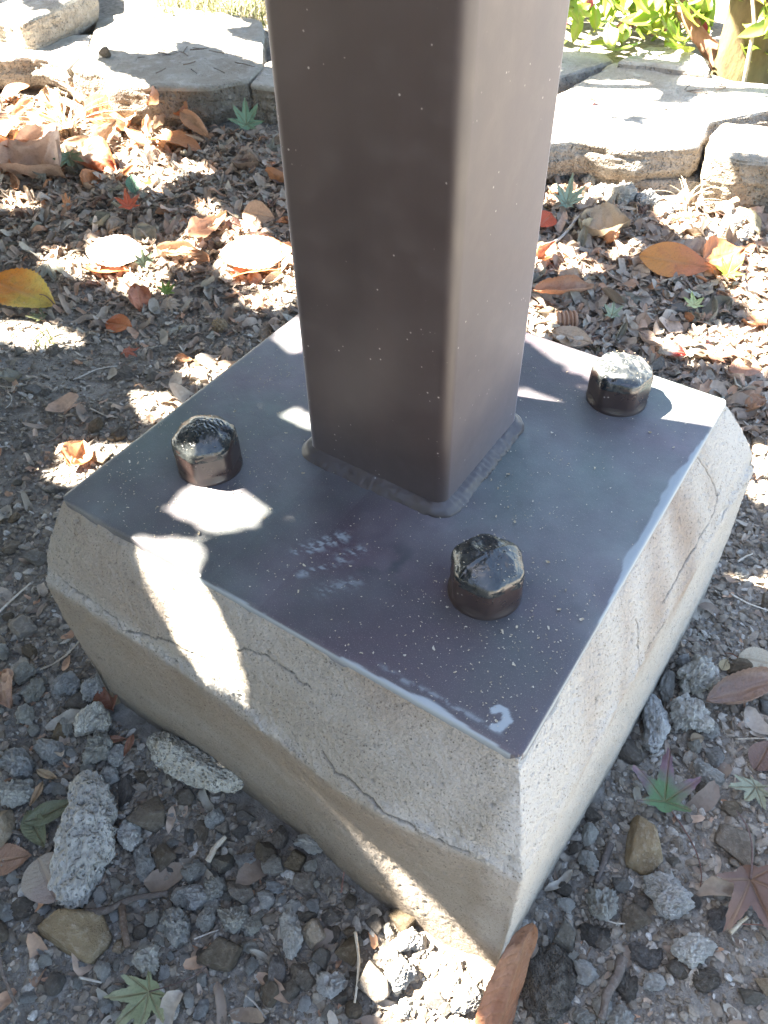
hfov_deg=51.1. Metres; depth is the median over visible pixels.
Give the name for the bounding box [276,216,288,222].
curled leaf
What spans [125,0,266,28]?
grass
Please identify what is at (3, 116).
curled leaf
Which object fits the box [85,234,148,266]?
oval leaf
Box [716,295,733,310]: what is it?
curled leaf
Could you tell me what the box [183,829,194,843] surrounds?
stone
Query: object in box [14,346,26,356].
stone
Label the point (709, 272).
oval leaf
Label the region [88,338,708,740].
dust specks
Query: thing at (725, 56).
garden tree
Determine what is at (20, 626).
stone
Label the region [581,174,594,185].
mortar lump
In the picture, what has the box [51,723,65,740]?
stone
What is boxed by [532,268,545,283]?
curled leaf
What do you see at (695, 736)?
oval leaf
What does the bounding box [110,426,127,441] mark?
stone
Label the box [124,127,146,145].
oval leaf
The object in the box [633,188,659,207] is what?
mortar lump
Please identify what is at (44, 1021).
mortar lump
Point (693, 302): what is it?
maple leaf
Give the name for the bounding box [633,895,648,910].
stone
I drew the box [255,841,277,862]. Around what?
stone
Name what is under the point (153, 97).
curled leaf
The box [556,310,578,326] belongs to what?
ribbed husk
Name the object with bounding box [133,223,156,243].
curled leaf
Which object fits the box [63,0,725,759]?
steel column
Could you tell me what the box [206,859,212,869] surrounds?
mortar lump
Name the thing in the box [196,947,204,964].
stone
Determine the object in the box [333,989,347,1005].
stone
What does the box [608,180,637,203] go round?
mortar lump
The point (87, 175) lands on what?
curled leaf
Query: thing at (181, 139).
oval leaf
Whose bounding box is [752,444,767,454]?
oval leaf
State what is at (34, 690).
mortar lump
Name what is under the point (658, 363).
stone
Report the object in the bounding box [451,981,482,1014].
mortar lump
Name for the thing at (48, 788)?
mortar lump
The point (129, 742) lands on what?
winged seed
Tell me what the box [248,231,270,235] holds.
oval leaf
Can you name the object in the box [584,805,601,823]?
stone
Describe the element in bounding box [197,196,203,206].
maple leaf
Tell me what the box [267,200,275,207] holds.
curled leaf
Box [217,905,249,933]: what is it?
stone
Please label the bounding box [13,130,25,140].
curled leaf
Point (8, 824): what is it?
stone
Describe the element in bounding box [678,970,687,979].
stone
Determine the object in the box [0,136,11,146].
curled leaf
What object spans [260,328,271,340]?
curled leaf
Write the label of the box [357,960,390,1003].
stone
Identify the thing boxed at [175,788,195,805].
stone
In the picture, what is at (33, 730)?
mortar lump
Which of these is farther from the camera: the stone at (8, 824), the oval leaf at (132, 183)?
the oval leaf at (132, 183)
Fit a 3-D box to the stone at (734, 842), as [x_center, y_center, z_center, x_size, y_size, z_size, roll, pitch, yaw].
[0.346,0.326,0.791,0.040,0.028,0.034,30,54,26]
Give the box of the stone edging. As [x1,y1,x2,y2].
[0,0,767,212]
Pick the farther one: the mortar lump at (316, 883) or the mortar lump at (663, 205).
the mortar lump at (663, 205)
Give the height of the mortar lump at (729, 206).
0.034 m
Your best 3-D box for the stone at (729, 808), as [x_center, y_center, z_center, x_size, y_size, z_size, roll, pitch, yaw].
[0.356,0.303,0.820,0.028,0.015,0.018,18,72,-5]
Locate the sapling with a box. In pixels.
[742,0,763,82]
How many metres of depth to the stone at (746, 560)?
1.04 m
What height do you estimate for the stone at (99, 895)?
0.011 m
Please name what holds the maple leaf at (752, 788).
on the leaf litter
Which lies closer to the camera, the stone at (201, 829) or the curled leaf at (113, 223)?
the stone at (201, 829)
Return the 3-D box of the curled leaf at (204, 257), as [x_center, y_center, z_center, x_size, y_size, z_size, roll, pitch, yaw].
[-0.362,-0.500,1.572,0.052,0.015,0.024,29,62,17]
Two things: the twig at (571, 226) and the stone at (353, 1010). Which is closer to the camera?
the stone at (353, 1010)
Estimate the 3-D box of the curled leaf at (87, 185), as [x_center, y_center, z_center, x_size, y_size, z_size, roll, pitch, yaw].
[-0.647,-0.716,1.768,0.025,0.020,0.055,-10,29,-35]
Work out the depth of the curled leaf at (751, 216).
1.58 m
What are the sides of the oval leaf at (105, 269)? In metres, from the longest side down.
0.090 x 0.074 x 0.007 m
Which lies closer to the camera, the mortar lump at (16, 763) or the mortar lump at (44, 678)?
the mortar lump at (16, 763)
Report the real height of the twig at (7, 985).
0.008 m
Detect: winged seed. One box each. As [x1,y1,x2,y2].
[30,781,42,805]
[36,769,57,778]
[110,735,125,742]
[123,734,133,756]
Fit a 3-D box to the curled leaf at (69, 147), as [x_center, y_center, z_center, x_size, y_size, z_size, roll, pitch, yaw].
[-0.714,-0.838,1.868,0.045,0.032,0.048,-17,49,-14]
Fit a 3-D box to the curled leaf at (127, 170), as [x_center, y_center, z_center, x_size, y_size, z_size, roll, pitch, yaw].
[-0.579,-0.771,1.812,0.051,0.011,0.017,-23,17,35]
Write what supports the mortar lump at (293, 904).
on the ground at (124, 716)
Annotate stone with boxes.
[0,809,16,847]
[0,919,8,942]
[1,612,14,621]
[2,541,22,553]
[8,512,20,522]
[8,615,37,638]
[9,897,35,920]
[12,479,23,485]
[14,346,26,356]
[21,438,32,447]
[21,644,37,658]
[22,550,46,566]
[23,384,40,394]
[37,908,112,963]
[44,484,60,493]
[44,971,65,995]
[45,344,58,356]
[46,618,59,628]
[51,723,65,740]
[64,691,92,709]
[88,417,103,433]
[89,433,99,440]
[91,452,113,464]
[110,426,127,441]
[112,939,124,953]
[117,365,132,379]
[118,774,135,807]
[126,796,164,832]
[132,923,148,939]
[133,770,149,782]
[146,370,161,382]
[152,843,176,871]
[166,774,176,783]
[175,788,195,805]
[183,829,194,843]
[190,358,202,368]
[194,819,208,844]
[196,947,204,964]
[197,936,242,971]
[211,854,234,873]
[214,821,229,834]
[226,880,253,904]
[231,825,248,839]
[237,809,254,822]
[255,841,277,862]
[260,981,278,1007]
[261,854,283,873]
[262,1018,273,1023]
[267,954,285,983]
[272,825,287,848]
[281,978,299,1002]
[283,849,306,871]
[290,963,313,991]
[293,872,315,898]
[298,911,317,921]
[301,918,325,949]
[310,947,330,970]
[321,908,344,924]
[329,925,340,943]
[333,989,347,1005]
[334,937,358,966]
[342,926,354,937]
[344,894,356,909]
[345,999,362,1018]
[348,971,356,986]
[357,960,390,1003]
[361,929,368,940]
[365,914,385,935]
[389,908,416,931]
[424,987,445,1009]
[438,1002,451,1017]
[530,316,542,326]
[538,306,554,317]
[547,926,554,943]
[553,919,575,951]
[556,881,571,896]
[569,842,582,854]
[579,864,588,871]
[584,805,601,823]
[595,934,611,950]
[612,877,631,893]
[618,739,642,764]
[621,903,651,932]
[624,815,662,874]
[630,345,640,354]
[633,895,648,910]
[649,355,665,370]
[665,857,680,866]
[666,303,701,313]
[666,959,684,978]
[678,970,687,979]
[687,343,706,355]
[691,894,700,908]
[695,781,706,791]
[713,824,754,864]
[721,801,742,816]
[727,655,752,673]
[738,988,764,1005]
[741,555,756,565]
[751,436,764,444]
[755,978,767,995]
[758,699,767,715]
[759,346,767,357]
[760,542,767,551]
[761,592,767,607]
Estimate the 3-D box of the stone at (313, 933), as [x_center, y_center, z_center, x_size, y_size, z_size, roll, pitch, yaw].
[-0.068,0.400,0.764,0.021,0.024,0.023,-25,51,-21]
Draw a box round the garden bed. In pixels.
[85,0,728,109]
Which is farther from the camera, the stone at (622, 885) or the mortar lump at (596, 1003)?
the stone at (622, 885)
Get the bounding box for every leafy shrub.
[564,0,715,51]
[737,0,767,72]
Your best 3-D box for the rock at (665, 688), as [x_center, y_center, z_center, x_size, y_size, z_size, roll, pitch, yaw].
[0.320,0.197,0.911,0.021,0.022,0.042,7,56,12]
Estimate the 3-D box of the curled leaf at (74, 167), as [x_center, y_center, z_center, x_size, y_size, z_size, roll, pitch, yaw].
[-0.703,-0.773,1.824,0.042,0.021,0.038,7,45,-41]
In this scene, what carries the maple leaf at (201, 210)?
on the leaf litter
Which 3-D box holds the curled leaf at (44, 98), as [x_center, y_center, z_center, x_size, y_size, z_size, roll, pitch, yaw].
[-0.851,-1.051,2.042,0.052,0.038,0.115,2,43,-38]
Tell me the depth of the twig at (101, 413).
1.26 m
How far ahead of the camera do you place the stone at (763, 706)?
0.89 m
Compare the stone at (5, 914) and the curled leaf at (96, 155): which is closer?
the stone at (5, 914)
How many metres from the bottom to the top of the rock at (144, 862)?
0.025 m
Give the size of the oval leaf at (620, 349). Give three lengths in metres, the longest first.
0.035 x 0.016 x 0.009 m
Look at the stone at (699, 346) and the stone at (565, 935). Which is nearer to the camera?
the stone at (565, 935)
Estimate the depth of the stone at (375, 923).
0.77 m
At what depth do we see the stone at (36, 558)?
1.05 m
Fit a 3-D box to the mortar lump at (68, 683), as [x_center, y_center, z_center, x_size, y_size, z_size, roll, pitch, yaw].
[-0.368,0.198,0.935,0.031,0.031,0.028,-4,47,-3]
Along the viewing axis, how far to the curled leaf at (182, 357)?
1.36 m
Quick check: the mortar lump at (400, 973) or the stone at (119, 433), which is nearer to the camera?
the mortar lump at (400, 973)
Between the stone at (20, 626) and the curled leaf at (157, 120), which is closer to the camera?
the stone at (20, 626)
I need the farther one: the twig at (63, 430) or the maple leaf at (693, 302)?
the maple leaf at (693, 302)
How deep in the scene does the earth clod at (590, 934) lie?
0.74 m
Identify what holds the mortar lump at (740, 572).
on the ground at (124, 716)
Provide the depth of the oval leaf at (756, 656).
0.94 m
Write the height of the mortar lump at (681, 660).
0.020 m
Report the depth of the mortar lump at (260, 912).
0.78 m
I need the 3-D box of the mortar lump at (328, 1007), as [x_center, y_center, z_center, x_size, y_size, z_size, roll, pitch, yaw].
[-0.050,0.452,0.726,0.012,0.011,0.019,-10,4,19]
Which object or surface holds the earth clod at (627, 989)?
on the ground at (124, 716)
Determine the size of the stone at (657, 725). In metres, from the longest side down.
0.072 x 0.035 x 0.033 m
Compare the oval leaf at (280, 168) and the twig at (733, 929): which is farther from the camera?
the oval leaf at (280, 168)
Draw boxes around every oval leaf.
[0,116,17,136]
[0,267,55,307]
[0,843,31,875]
[1,83,29,100]
[13,206,23,216]
[21,852,57,903]
[30,221,42,230]
[45,122,72,129]
[64,135,88,142]
[84,93,131,130]
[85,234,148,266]
[85,264,127,272]
[105,314,131,332]
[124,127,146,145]
[125,175,139,194]
[148,130,200,150]
[155,207,173,214]
[180,149,186,155]
[183,133,205,142]
[189,238,202,249]
[218,234,291,269]
[226,217,241,229]
[231,266,284,276]
[242,200,274,225]
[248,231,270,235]
[262,271,282,282]
[271,167,283,183]
[540,210,556,226]
[552,326,592,346]
[585,344,599,351]
[602,287,625,305]
[615,240,627,256]
[616,323,626,342]
[617,241,712,276]
[617,347,627,352]
[632,264,649,277]
[636,283,649,291]
[636,312,650,328]
[681,206,691,215]
[690,733,704,742]
[691,274,706,281]
[703,235,744,267]
[704,264,715,275]
[719,658,729,670]
[724,647,767,667]
[728,358,762,375]
[748,741,767,770]
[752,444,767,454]
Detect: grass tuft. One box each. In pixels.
[4,83,118,138]
[27,326,62,350]
[34,79,95,118]
[652,176,723,211]
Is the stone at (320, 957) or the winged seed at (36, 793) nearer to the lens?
the stone at (320, 957)
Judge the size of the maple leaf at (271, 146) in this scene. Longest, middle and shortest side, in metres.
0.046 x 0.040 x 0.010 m
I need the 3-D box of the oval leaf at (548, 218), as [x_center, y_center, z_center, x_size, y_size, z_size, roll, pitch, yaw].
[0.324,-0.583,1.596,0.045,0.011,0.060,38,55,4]
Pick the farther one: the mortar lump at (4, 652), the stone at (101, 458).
the stone at (101, 458)
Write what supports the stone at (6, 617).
on the ground at (124, 716)
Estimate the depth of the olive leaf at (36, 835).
0.83 m
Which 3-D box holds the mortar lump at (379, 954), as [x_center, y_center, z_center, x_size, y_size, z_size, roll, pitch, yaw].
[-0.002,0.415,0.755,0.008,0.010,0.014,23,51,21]
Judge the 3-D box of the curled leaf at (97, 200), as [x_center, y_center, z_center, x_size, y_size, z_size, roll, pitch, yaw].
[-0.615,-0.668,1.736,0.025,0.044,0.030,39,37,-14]
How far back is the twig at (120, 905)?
0.78 m
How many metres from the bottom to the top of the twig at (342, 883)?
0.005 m
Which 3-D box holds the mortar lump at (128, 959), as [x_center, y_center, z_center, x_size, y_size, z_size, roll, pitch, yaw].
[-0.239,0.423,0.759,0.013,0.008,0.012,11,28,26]
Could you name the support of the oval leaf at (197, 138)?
on the leaf litter
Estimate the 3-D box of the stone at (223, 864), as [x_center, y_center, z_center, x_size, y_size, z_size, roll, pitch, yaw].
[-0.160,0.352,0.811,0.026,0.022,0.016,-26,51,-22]
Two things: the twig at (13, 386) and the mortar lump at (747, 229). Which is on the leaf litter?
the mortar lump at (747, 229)
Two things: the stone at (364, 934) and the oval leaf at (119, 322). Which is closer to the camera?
the stone at (364, 934)
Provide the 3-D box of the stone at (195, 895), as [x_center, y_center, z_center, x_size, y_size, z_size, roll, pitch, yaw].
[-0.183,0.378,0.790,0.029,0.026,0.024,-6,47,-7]
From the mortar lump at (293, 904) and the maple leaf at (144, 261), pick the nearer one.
the mortar lump at (293, 904)
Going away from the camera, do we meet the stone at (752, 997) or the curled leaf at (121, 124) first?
the stone at (752, 997)
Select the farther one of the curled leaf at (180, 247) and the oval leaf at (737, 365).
the curled leaf at (180, 247)
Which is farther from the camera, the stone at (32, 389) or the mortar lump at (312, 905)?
the stone at (32, 389)
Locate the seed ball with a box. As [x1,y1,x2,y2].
[211,317,227,332]
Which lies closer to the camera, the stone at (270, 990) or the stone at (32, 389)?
the stone at (270, 990)
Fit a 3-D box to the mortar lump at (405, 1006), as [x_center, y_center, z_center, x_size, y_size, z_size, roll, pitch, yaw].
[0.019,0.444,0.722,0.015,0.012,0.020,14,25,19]
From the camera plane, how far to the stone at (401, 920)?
0.76 m
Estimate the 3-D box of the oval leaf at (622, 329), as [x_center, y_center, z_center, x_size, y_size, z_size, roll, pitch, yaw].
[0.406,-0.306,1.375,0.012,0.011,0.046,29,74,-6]
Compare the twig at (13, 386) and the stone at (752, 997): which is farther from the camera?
the twig at (13, 386)
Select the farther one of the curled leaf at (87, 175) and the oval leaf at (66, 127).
the oval leaf at (66, 127)
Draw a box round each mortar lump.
[0,643,9,660]
[0,747,33,779]
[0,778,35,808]
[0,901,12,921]
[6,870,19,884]
[12,661,36,684]
[13,699,19,704]
[14,703,35,724]
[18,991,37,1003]
[20,677,45,703]
[27,723,39,736]
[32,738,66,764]
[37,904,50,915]
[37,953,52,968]
[37,1018,47,1023]
[41,675,47,684]
[43,781,56,794]
[51,671,80,695]
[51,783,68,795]
[60,708,73,737]
[65,746,77,757]
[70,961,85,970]
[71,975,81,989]
[73,701,111,736]
[80,677,104,701]
[80,763,95,770]
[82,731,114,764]
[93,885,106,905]
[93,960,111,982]
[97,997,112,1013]
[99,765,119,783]
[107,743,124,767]
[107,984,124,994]
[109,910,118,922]
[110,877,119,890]
[110,1010,121,1020]
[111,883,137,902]
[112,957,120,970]
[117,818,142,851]
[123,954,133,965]
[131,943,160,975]
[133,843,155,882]
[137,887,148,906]
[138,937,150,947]
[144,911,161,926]
[146,731,243,793]
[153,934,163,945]
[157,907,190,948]
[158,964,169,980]
[166,839,178,847]
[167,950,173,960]
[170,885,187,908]
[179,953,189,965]
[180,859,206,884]
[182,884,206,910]
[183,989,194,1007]
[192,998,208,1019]
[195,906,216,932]
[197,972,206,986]
[203,869,217,882]
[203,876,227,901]
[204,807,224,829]
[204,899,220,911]
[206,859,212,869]
[215,832,226,846]
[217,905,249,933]
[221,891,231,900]
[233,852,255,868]
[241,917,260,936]
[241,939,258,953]
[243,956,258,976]
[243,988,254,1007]
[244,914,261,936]
[255,910,264,918]
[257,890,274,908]
[262,889,274,909]
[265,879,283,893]
[277,895,286,907]
[279,907,303,959]
[282,899,300,911]
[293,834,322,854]
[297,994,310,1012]
[303,859,316,871]
[306,898,319,913]
[308,961,321,977]
[314,879,319,887]
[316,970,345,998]
[321,1003,336,1021]
[358,935,362,945]
[377,946,386,961]
[381,945,402,964]
[383,922,394,940]
[383,957,416,994]
[396,926,424,951]
[398,996,412,1017]
[412,950,422,958]
[412,1000,420,1012]
[442,952,454,965]
[450,971,460,985]
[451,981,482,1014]
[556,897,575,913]
[568,950,578,961]
[573,1007,595,1023]
[574,959,598,985]
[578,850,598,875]
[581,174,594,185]
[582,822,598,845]
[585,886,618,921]
[588,183,607,199]
[592,996,612,1023]
[605,1003,634,1023]
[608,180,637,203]
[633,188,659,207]
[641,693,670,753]
[642,972,665,991]
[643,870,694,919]
[656,201,674,217]
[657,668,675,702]
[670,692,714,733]
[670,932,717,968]
[675,653,690,668]
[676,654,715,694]
[688,739,701,753]
[693,757,724,786]
[701,721,719,739]
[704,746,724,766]
[715,200,734,216]
[721,213,742,228]
[734,566,749,578]
[740,224,754,236]
[758,457,767,479]
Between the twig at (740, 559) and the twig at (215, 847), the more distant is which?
the twig at (740, 559)
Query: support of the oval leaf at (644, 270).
on the leaf litter
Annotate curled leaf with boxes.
[0,112,8,119]
[0,124,65,177]
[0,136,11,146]
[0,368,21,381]
[0,668,13,708]
[6,242,18,246]
[9,172,19,188]
[12,97,33,116]
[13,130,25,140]
[15,185,29,199]
[18,107,41,125]
[38,95,62,121]
[39,86,61,109]
[60,440,92,466]
[65,144,80,152]
[65,165,80,174]
[69,82,86,103]
[69,136,116,172]
[75,162,84,169]
[79,169,100,185]
[83,182,95,189]
[89,211,110,226]
[91,119,115,142]
[92,194,107,207]
[93,687,116,711]
[101,112,135,130]
[106,216,125,233]
[111,201,127,209]
[122,165,133,174]
[128,281,150,311]
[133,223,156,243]
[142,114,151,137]
[143,86,158,104]
[151,113,165,128]
[154,240,202,255]
[173,101,187,115]
[174,353,192,361]
[179,109,210,138]
[181,144,192,157]
[187,209,226,237]
[189,249,209,261]
[232,152,259,168]
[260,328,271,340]
[265,167,283,182]
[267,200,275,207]
[274,136,279,144]
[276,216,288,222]
[278,262,288,270]
[279,242,291,253]
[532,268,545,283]
[533,274,593,294]
[537,241,556,259]
[577,226,587,250]
[578,201,630,235]
[578,217,592,229]
[603,229,619,243]
[631,203,637,213]
[638,330,663,345]
[658,230,674,242]
[658,341,685,356]
[683,236,706,256]
[684,311,694,321]
[685,215,708,235]
[686,194,700,211]
[691,211,701,218]
[702,295,717,321]
[706,666,767,704]
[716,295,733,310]
[725,225,737,244]
[734,351,754,366]
[741,312,766,327]
[744,209,761,234]
[745,393,766,411]
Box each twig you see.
[0,384,26,387]
[0,583,30,611]
[0,944,18,1007]
[30,329,46,355]
[39,641,78,670]
[53,412,66,440]
[73,365,117,379]
[79,976,101,983]
[84,890,167,948]
[89,408,117,417]
[194,929,218,939]
[205,835,226,862]
[245,994,265,1018]
[340,872,344,892]
[354,931,359,1002]
[537,212,581,248]
[593,841,613,883]
[597,954,627,1020]
[728,915,748,934]
[731,593,767,610]
[735,923,763,925]
[736,553,752,562]
[736,738,767,739]
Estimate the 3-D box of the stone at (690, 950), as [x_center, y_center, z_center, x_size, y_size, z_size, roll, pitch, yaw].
[0.280,0.394,0.725,0.040,0.029,0.027,-16,48,-14]
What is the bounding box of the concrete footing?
[45,406,753,968]
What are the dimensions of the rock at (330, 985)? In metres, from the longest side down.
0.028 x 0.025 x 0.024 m
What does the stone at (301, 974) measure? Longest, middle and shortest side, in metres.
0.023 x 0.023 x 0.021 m
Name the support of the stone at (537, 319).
on the leaf litter
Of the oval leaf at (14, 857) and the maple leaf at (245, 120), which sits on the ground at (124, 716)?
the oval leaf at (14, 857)
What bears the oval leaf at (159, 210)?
on the leaf litter
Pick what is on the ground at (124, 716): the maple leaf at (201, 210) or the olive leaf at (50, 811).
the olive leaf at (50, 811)
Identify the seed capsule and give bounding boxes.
[99,46,110,57]
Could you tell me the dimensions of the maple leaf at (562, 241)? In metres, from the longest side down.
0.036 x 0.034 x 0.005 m
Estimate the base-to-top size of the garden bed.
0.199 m
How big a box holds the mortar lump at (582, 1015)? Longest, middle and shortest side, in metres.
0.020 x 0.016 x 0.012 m
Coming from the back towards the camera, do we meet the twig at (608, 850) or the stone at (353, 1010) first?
the twig at (608, 850)
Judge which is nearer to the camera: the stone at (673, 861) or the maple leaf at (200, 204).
the stone at (673, 861)
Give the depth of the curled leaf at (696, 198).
1.64 m
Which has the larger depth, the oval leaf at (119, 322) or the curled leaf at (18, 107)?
the curled leaf at (18, 107)
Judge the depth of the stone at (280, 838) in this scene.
0.81 m
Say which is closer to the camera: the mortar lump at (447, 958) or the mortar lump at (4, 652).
the mortar lump at (447, 958)
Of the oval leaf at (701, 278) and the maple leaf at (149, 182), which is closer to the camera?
the oval leaf at (701, 278)
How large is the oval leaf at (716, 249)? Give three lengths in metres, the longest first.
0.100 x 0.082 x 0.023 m
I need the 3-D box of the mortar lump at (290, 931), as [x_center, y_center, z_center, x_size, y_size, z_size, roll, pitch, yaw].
[-0.088,0.399,0.762,0.021,0.025,0.047,-13,48,-10]
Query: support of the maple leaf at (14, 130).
on the leaf litter
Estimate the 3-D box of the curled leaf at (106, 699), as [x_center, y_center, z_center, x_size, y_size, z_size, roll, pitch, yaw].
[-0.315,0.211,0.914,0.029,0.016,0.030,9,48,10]
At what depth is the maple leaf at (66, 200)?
1.71 m
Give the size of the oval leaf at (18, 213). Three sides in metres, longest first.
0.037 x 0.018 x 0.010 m
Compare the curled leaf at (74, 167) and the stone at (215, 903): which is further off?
the curled leaf at (74, 167)
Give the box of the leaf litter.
[0,85,767,1023]
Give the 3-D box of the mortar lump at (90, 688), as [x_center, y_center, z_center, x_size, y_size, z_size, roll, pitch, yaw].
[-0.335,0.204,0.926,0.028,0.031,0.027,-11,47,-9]
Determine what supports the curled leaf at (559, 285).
on the leaf litter
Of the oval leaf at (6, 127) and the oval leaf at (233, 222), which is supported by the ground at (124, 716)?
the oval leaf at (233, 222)
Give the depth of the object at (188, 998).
0.73 m
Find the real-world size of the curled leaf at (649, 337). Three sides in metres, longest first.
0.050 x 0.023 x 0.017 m
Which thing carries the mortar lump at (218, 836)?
on the ground at (124, 716)
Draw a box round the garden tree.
[674,0,767,84]
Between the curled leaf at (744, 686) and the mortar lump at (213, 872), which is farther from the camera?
the curled leaf at (744, 686)
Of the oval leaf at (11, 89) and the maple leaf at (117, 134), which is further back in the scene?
the oval leaf at (11, 89)
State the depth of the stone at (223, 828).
0.83 m
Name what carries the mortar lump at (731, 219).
on the leaf litter
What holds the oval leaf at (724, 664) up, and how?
on the ground at (124, 716)
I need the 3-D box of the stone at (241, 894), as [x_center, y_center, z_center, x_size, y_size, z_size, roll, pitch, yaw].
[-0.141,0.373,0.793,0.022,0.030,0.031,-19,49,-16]
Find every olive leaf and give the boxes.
[20,810,45,847]
[24,799,68,825]
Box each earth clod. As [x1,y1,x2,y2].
[523,942,576,1023]
[579,922,609,948]
[612,971,637,1002]
[629,941,662,970]
[691,967,720,994]
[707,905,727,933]
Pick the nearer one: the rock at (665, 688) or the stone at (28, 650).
the rock at (665, 688)
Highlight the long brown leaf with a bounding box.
[475,922,537,1023]
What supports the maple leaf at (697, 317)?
on the leaf litter
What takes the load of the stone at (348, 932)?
on the ground at (124, 716)
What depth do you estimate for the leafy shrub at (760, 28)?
1.76 m
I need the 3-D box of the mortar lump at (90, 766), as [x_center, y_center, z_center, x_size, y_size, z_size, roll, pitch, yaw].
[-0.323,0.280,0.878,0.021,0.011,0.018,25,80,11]
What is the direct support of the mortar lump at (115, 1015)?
on the ground at (124, 716)
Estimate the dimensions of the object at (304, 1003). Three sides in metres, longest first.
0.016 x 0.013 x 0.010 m
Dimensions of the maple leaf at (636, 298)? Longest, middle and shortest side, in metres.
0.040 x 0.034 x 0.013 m
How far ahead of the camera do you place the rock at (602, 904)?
0.75 m
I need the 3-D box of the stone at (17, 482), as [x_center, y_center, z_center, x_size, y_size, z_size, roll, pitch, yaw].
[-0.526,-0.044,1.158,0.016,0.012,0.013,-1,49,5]
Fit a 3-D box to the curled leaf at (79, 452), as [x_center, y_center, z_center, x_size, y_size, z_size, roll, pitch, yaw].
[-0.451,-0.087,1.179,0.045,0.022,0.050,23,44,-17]
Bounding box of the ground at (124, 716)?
[0,88,767,1023]
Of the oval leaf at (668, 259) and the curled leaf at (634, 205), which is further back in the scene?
the curled leaf at (634, 205)
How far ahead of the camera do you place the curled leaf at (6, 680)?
0.92 m
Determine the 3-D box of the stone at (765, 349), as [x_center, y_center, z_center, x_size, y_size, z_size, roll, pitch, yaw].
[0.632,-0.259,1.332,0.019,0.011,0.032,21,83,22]
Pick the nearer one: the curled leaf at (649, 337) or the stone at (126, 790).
the stone at (126, 790)
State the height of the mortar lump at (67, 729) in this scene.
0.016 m
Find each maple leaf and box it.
[11,125,18,135]
[25,307,46,320]
[32,171,46,181]
[35,258,64,280]
[53,149,83,166]
[62,192,72,210]
[103,182,123,190]
[103,963,210,1023]
[113,128,121,137]
[114,188,139,209]
[117,153,129,161]
[121,346,138,357]
[134,247,153,267]
[138,189,147,199]
[140,176,154,184]
[157,280,174,294]
[166,296,182,312]
[169,322,186,331]
[195,207,204,212]
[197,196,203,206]
[204,159,209,173]
[212,235,222,246]
[219,143,234,151]
[226,209,238,217]
[228,98,264,129]
[265,137,279,151]
[553,173,585,207]
[555,237,568,243]
[584,328,600,340]
[604,301,622,332]
[613,275,622,289]
[621,229,634,235]
[624,291,640,303]
[632,748,701,886]
[638,205,647,213]
[683,292,703,307]
[685,289,704,296]
[689,307,704,322]
[696,282,712,287]
[701,336,735,362]
[715,254,742,296]
[715,810,767,931]
[717,326,735,337]
[729,774,767,809]
[749,238,760,254]
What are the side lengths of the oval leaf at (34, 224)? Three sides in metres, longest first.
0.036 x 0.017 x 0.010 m
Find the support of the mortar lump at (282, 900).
on the ground at (124, 716)
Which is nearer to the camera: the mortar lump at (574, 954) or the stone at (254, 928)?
the mortar lump at (574, 954)
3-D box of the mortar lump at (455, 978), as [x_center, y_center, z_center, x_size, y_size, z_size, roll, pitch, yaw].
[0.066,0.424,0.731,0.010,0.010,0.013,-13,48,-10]
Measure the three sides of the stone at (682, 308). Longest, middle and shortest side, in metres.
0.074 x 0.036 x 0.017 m
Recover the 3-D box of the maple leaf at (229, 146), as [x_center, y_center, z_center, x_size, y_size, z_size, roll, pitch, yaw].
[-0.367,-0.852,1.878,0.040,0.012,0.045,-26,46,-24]

